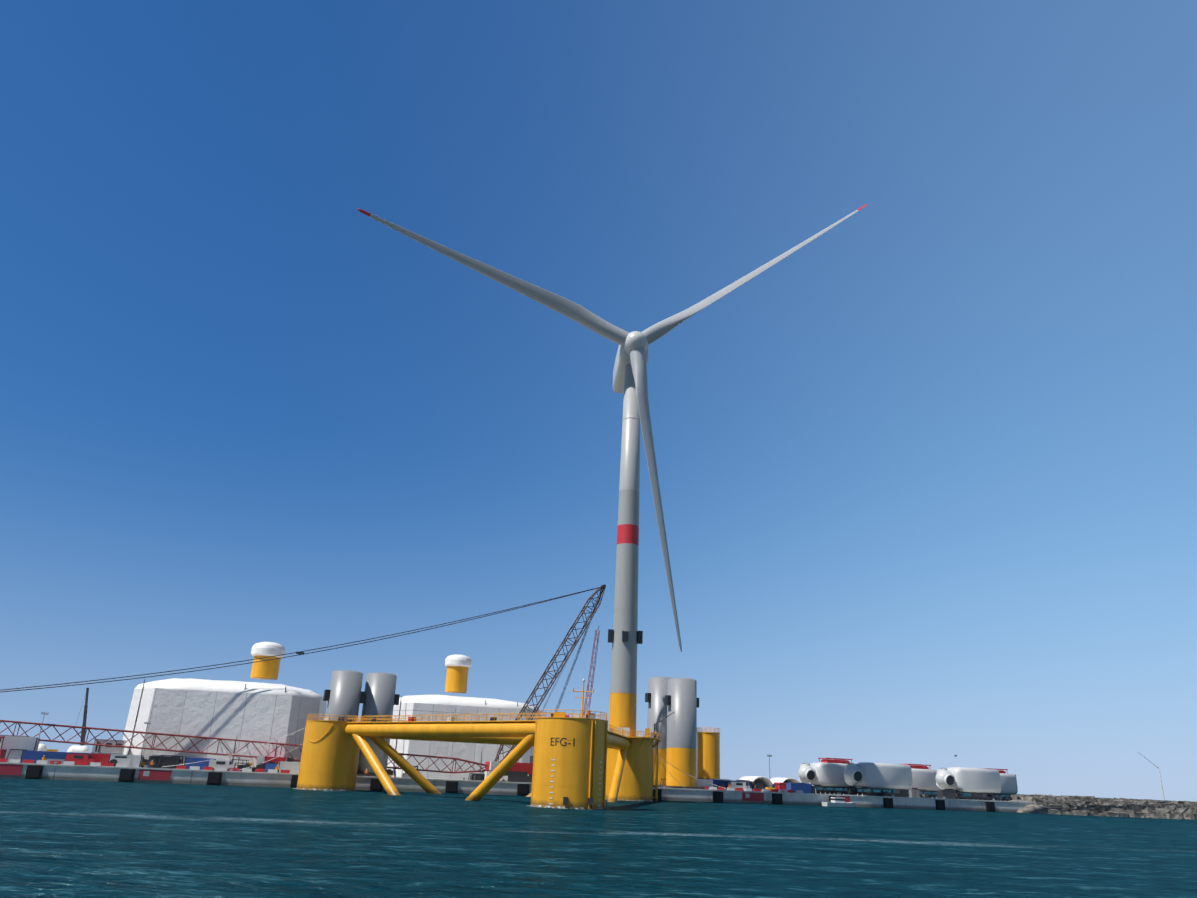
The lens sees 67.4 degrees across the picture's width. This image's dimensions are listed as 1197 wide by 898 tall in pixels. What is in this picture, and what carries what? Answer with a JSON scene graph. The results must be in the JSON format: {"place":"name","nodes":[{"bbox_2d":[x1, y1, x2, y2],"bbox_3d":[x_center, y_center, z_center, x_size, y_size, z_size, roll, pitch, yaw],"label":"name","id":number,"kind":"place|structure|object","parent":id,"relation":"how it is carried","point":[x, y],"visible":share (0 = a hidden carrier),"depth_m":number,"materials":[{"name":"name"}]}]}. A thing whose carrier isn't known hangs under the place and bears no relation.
{"place":"outdoors","nodes":[
{"label":"outdoors","id":0,"kind":"place"},
{"bbox_2d":[0,735,30,743],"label":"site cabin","id":1,"kind":"object","parent":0,"point":[1,739],"visible":0.08,"depth_m":195.08,"materials":[{"name":"metal"}]},
{"bbox_2d":[0,778,1196,897],"bbox_3d":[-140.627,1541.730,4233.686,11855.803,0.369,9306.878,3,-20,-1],"label":"sea water","id":2,"kind":"structure","parent":0,"point":[78,839],"depth_m":64.45,"materials":[{"name":"teal liquid"}]},
{"bbox_2d":[164,679,723,809],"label":"floating platform","id":3,"kind":"structure","parent":2,"relation":"in","point":[597,764],"depth_m":173.00,"materials":[{"name":"yellow paint"}]},
{"bbox_2d":[550,738,574,745],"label":"lettering","id":4,"kind":"object","parent":3,"relation":"attached to","point":[560,741],"depth_m":140.73,"materials":[{"name":"black paint"}]},
{"bbox_2d":[357,204,867,736],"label":"wind turbine","id":5,"kind":"object","parent":3,"relation":"on","point":[631,384],"visible":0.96,"depth_m":229.61,"materials":[{"name":"white metal"}]},
{"bbox_2d":[822,792,854,806],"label":"workboat","id":6,"kind":"object","parent":2,"relation":"on","point":[837,802],"visible":0.9,"depth_m":227.29,"materials":[{"name":"metal"}]},
{"bbox_2d":[1010,794,1196,819],"bbox_3d":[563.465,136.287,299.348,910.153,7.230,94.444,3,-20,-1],"label":"breakwater rocks","id":7,"kind":"object","parent":2,"relation":"in","point":[1093,806],"visible":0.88,"depth_m":251.94,"materials":[{"name":"grey stone"}]},
{"bbox_2d":[1138,752,1164,800],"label":"lamp post","id":8,"kind":"object","parent":7,"relation":"on","point":[1160,779],"visible":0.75,"depth_m":418.42,"materials":[{"name":"metal"}]},
{"bbox_2d":[0,0,1196,801],"label":"sky","id":9,"kind":"structure","parent":0,"point":[927,474],"materials":[{"name":"blue"}]},
{"bbox_2d":[392,776,932,797],"bbox_3d":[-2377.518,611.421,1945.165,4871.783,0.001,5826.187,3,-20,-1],"label":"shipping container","id":10,"kind":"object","parent":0,"point":[466,779],"depth_m":240.00,"materials":[{"name":"red metal"}]},
{"bbox_2d":[37,744,46,750],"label":"wrapped hub","id":11,"kind":"object","parent":10,"relation":"on","point":[42,747],"visible":0.25,"depth_m":210.10,"materials":[{"name":"plastic"}]},
{"bbox_2d":[47,688,88,751],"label":"telescopic crane","id":12,"kind":"object","parent":10,"relation":"on","point":[84,718],"visible":0.19,"depth_m":220.48,"materials":[{"name":"metal"}]},
{"bbox_2d":[67,745,89,752],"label":"wrapped hub","id":13,"kind":"object","parent":10,"relation":"on","point":[78,749],"visible":0.38,"depth_m":215.59,"materials":[{"name":"plastic"}]},
{"bbox_2d":[91,739,125,754],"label":"site cabin","id":14,"kind":"object","parent":10,"relation":"on","point":[112,750],"visible":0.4,"depth_m":197.52,"materials":[{"name":"metal"}]},
{"bbox_2d":[152,755,195,765],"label":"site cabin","id":15,"kind":"object","parent":10,"relation":"on","point":[180,758],"visible":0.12,"depth_m":197.86,"materials":[{"name":"metal"}]},
{"bbox_2d":[123,642,326,770],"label":"wrapped float","id":16,"kind":"object","parent":10,"relation":"on","point":[255,711],"visible":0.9,"depth_m":204.10,"materials":[{"name":"white plastic"}]},
{"bbox_2d":[0,584,605,782],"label":"crawler crane","id":17,"kind":"object","parent":10,"relation":"on","point":[516,766],"visible":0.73,"depth_m":214.37,"materials":[{"name":"metal"}]},
{"bbox_2d":[387,655,539,779],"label":"wrapped float","id":18,"kind":"object","parent":10,"relation":"on","point":[425,706],"visible":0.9,"depth_m":251.16,"materials":[{"name":"white plastic"}]},
{"bbox_2d":[0,762,1035,811],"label":"quay wall","id":19,"kind":"structure","parent":10,"relation":"on","point":[56,771],"depth_m":199.86,"materials":[{"name":"concrete"}]},
{"bbox_2d":[0,749,6,758],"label":"container row","id":20,"kind":"object","parent":19,"relation":"on","point":[2,753],"visible":0.67,"depth_m":179.48,"materials":[{"name":"red paint"}]},
{"bbox_2d":[1,736,39,761],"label":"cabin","id":21,"kind":"object","parent":19,"relation":"on","point":[24,743],"visible":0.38,"depth_m":182.92,"materials":[{"name":"metal"}]},
{"bbox_2d":[39,712,48,736],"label":"light tower","id":22,"kind":"structure","parent":19,"relation":"on","point":[43,719],"depth_m":189.41,"materials":[{"name":"metal"}]},
{"bbox_2d":[20,750,90,764],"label":"container row","id":23,"kind":"object","parent":19,"relation":"on","point":[35,756],"visible":0.38,"depth_m":181.74,"materials":[{"name":"blue paint"}]},
{"bbox_2d":[0,759,126,766],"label":"barrier row","id":24,"kind":"object","parent":19,"relation":"on","point":[65,762],"visible":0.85,"depth_m":180.24,"materials":[{"name":"red paint"}]},
{"bbox_2d":[65,754,94,764],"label":"shipping container","id":25,"kind":"object","parent":19,"relation":"on","point":[75,758],"visible":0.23,"depth_m":183.48,"materials":[{"name":"red metal"}]},
{"bbox_2d":[91,753,109,765],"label":"container row","id":26,"kind":"object","parent":19,"relation":"on","point":[101,758],"visible":0.42,"depth_m":187.81,"materials":[{"name":"red paint"}]},
{"bbox_2d":[108,754,143,766],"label":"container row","id":27,"kind":"object","parent":19,"relation":"on","point":[136,760],"visible":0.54,"depth_m":186.25,"materials":[{"name":"metal"}]},
{"bbox_2d":[141,722,151,767],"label":"light tower","id":28,"kind":"structure","parent":19,"relation":"on","point":[144,763],"depth_m":190.35,"materials":[{"name":"metal"}]},
{"bbox_2d":[149,756,179,768],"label":"dark container","id":29,"kind":"object","parent":19,"relation":"on","point":[169,762],"visible":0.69,"depth_m":193.37,"materials":[{"name":"metal"}]},
{"bbox_2d":[184,757,215,769],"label":"blue container","id":30,"kind":"object","parent":19,"relation":"on","point":[204,763],"visible":0.46,"depth_m":192.58,"materials":[{"name":"metal"}]},
{"bbox_2d":[208,760,233,770],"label":"van","id":31,"kind":"object","parent":19,"relation":"on","point":[226,764],"visible":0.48,"depth_m":191.20,"materials":[{"name":"metal"}]},
{"bbox_2d":[176,766,289,772],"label":"barrier row","id":32,"kind":"object","parent":19,"relation":"on","point":[235,769],"visible":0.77,"depth_m":189.72,"materials":[{"name":"red paint"}]},
{"bbox_2d":[252,755,292,771],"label":"red crawler crane","id":33,"kind":"object","parent":19,"relation":"on","point":[262,758],"visible":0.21,"depth_m":199.69,"materials":[{"name":"paint"}]},
{"bbox_2d":[278,761,299,773],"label":"container row","id":34,"kind":"object","parent":19,"relation":"on","point":[293,767],"visible":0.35,"depth_m":196.47,"materials":[{"name":"metal"}]},
{"bbox_2d":[323,670,365,721],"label":"tower section","id":35,"kind":"object","parent":19,"relation":"on","point":[344,695],"visible":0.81,"depth_m":203.44,"materials":[{"name":"grey metal"}]},
{"bbox_2d":[357,672,399,776],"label":"tower section","id":36,"kind":"object","parent":19,"relation":"on","point":[381,697],"visible":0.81,"depth_m":206.54,"materials":[{"name":"yellow paint"}]},
{"bbox_2d":[484,771,507,781],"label":"van","id":37,"kind":"object","parent":19,"relation":"on","point":[504,778],"visible":0.35,"depth_m":208.93,"materials":[{"name":"metal"}]},
{"bbox_2d":[7,749,1011,800],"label":"quay clutter","id":38,"kind":"object","parent":19,"relation":"on","point":[941,793],"visible":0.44,"depth_m":228.87,"materials":[{"name":"metal"}]},
{"bbox_2d":[505,771,527,781],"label":"container row","id":39,"kind":"object","parent":19,"relation":"on","point":[517,776],"visible":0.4,"depth_m":210.89,"materials":[{"name":"metal"}]},
{"bbox_2d":[658,678,704,788],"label":"tower section","id":40,"kind":"object","parent":19,"relation":"on","point":[681,699],"visible":0.98,"depth_m":226.09,"materials":[{"name":"yellow paint"}]},
{"bbox_2d":[697,779,713,788],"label":"grey container","id":41,"kind":"object","parent":19,"relation":"on","point":[703,784],"visible":0.52,"depth_m":226.68,"materials":[{"name":"metal"}]},
{"bbox_2d":[714,780,752,790],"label":"blue container","id":42,"kind":"object","parent":19,"relation":"on","point":[716,782],"visible":0.25,"depth_m":231.56,"materials":[{"name":"metal"}]},
{"bbox_2d":[728,782,749,790],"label":"van","id":43,"kind":"object","parent":19,"relation":"on","point":[735,785],"visible":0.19,"depth_m":228.81,"materials":[{"name":"metal"}]},
{"bbox_2d":[700,786,802,792],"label":"barrier row","id":44,"kind":"object","parent":19,"relation":"on","point":[763,790],"visible":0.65,"depth_m":226.95,"materials":[{"name":"red paint"}]},
{"bbox_2d":[765,755,774,791],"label":"light tower","id":45,"kind":"structure","parent":19,"relation":"on","point":[769,756],"depth_m":236.98,"materials":[{"name":"metal"}]},
{"bbox_2d":[775,782,785,791],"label":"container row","id":46,"kind":"object","parent":19,"relation":"on","point":[780,787],"visible":0.23,"depth_m":240.92,"materials":[{"name":"red paint"}]},
{"bbox_2d":[786,783,811,792],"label":"container row","id":47,"kind":"object","parent":19,"relation":"on","point":[805,788],"visible":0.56,"depth_m":234.06,"materials":[{"name":"blue paint"}]},
{"bbox_2d":[844,762,912,796],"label":"nacelle","id":48,"kind":"object","parent":19,"relation":"on","point":[877,776],"visible":0.94,"depth_m":244.25,"materials":[{"name":"metal"}]},
{"bbox_2d":[935,767,1000,800],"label":"nacelle","id":49,"kind":"object","parent":19,"relation":"on","point":[972,781],"visible":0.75,"depth_m":254.48,"materials":[{"name":"metal"}]},
{"bbox_2d":[583,626,599,717],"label":"lattice crane","id":50,"kind":"object","parent":10,"relation":"on","point":[591,666],"visible":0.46,"depth_m":245.91,"materials":[{"name":"metal"}]},
{"bbox_2d":[645,677,670,786],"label":"tower section","id":51,"kind":"object","parent":10,"relation":"on","point":[656,694],"visible":0.62,"depth_m":242.11,"materials":[{"name":"yellow paint"}]},
{"bbox_2d":[697,727,719,778],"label":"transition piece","id":52,"kind":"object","parent":10,"relation":"on","point":[708,755],"depth_m":244.03,"materials":[{"name":"yellow paint"}]},
{"bbox_2d":[739,776,772,787],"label":"storage tent","id":53,"kind":"object","parent":10,"relation":"on","point":[760,779],"visible":0.44,"depth_m":255.81,"materials":[{"name":"fabric"}]},
{"bbox_2d":[769,777,799,783],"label":"storage tent","id":54,"kind":"object","parent":10,"relation":"on","point":[782,780],"visible":0.35,"depth_m":262.77,"materials":[{"name":"fabric"}]},
{"bbox_2d":[798,758,858,794],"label":"nacelle","id":55,"kind":"object","parent":10,"relation":"on","point":[826,773],"visible":0.83,"depth_m":255.67,"materials":[{"name":"metal"}]},
{"bbox_2d":[896,764,940,797],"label":"nacelle","id":56,"kind":"object","parent":10,"relation":"on","point":[923,776],"visible":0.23,"depth_m":274.50,"materials":[{"name":"metal"}]},
{"bbox_2d":[982,768,1017,800],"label":"nacelle","id":57,"kind":"object","parent":10,"relation":"on","point":[1009,787],"visible":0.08,"depth_m":288.50,"materials":[{"name":"metal"}]}
]}

